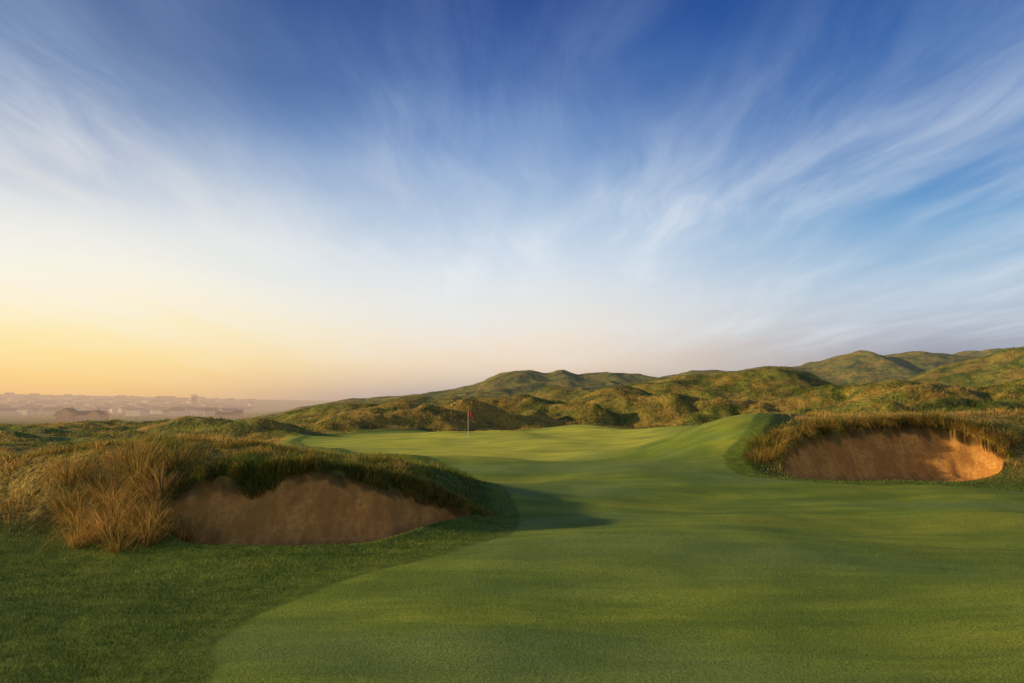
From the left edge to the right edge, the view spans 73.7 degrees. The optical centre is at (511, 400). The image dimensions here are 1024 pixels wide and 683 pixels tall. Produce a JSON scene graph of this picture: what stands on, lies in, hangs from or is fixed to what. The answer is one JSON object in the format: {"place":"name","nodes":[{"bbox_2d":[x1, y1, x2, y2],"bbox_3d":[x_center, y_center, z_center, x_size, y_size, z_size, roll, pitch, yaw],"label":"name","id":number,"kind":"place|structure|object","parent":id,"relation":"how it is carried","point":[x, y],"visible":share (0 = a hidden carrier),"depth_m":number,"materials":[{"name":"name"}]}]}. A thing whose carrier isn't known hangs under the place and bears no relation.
{"place":"outdoors","nodes":[
{"label":"outdoors","id":0,"kind":"place"},
{"bbox_2d":[0,431,424,471],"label":"mound tussock grass","id":1,"kind":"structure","parent":0,"point":[398,464],"depth_m":18.46,"materials":[{"name":"green plant"}]},
{"bbox_2d":[0,346,1023,682],"bbox_3d":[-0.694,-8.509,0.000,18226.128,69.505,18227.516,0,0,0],"label":"golf course ground","id":2,"kind":"structure","parent":0,"point":[664,470],"depth_m":14.22,"materials":[{"name":"green plant"}]},
{"bbox_2d":[54,407,108,420],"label":"stone hotel","id":3,"kind":"structure","parent":2,"relation":"on","point":[71,414],"depth_m":592.50,"materials":[{"name":"stone"}]},
{"bbox_2d":[13,424,234,558],"bbox_3d":[-8.564,1.825,15.321,4.807,2.804,5.898,0,0,-32],"label":"marram grass tussock","id":4,"kind":"object","parent":2,"relation":"on","point":[119,511],"visible":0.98,"depth_m":15.08,"materials":[{"name":"brown plant"}]},
{"bbox_2d":[0,392,256,415],"bbox_3d":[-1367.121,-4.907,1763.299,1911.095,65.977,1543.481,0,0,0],"label":"distant town","id":5,"kind":"object","parent":2,"relation":"on","point":[33,404],"visible":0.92,"depth_m":1565.19,"materials":[{"name":"stone"}]},
{"bbox_2d":[191,394,196,406],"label":"church tower","id":6,"kind":"structure","parent":2,"relation":"on","point":[194,400],"depth_m":1496.00,"materials":[{"name":"stone"}]},
{"bbox_2d":[215,409,242,418],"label":"stone clubhouse","id":7,"kind":"structure","parent":2,"relation":"on","point":[236,414],"depth_m":737.25,"materials":[{"name":"stone"}]},
{"bbox_2d":[212,451,290,499],"bbox_3d":[-6.437,1.756,16.429,2.386,1.261,1.785,0,0,0],"label":"marram grass tussock","id":8,"kind":"object","parent":2,"relation":"on","point":[267,481],"visible":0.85,"depth_m":16.33,"materials":[{"name":"green plant"}]},
{"bbox_2d":[117,450,504,535],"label":"bunker lip grass","id":9,"kind":"structure","parent":2,"relation":"on","point":[373,474],"depth_m":16.77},
{"bbox_2d":[384,464,457,508],"bbox_3d":[-2.400,2.252,17.738,2.274,1.284,1.393,0,0,-44],"label":"marram grass tussock","id":10,"kind":"object","parent":2,"relation":"on","point":[391,470],"visible":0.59,"depth_m":17.53,"materials":[{"name":"green plant"}]},
{"bbox_2d":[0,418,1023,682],"bbox_3d":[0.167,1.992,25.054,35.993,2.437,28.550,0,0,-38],"label":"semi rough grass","id":11,"kind":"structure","parent":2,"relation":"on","point":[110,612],"depth_m":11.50,"materials":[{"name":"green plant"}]},
{"bbox_2d":[0,346,1023,539],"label":"dune grass","id":12,"kind":"structure","parent":2,"relation":"on","point":[456,472],"depth_m":34.87,"materials":[{"name":"green plant"}]},
{"bbox_2d":[737,408,1023,464],"bbox_3d":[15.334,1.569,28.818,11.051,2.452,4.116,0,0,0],"label":"bunker lip grass","id":13,"kind":"structure","parent":2,"relation":"on","point":[976,429],"depth_m":29.00,"materials":[{"name":"green plant"}]},
{"bbox_2d":[0,0,1023,400],"label":"sky","id":14,"kind":"structure","parent":0,"point":[335,200],"materials":[{"name":"blue"}]}
]}

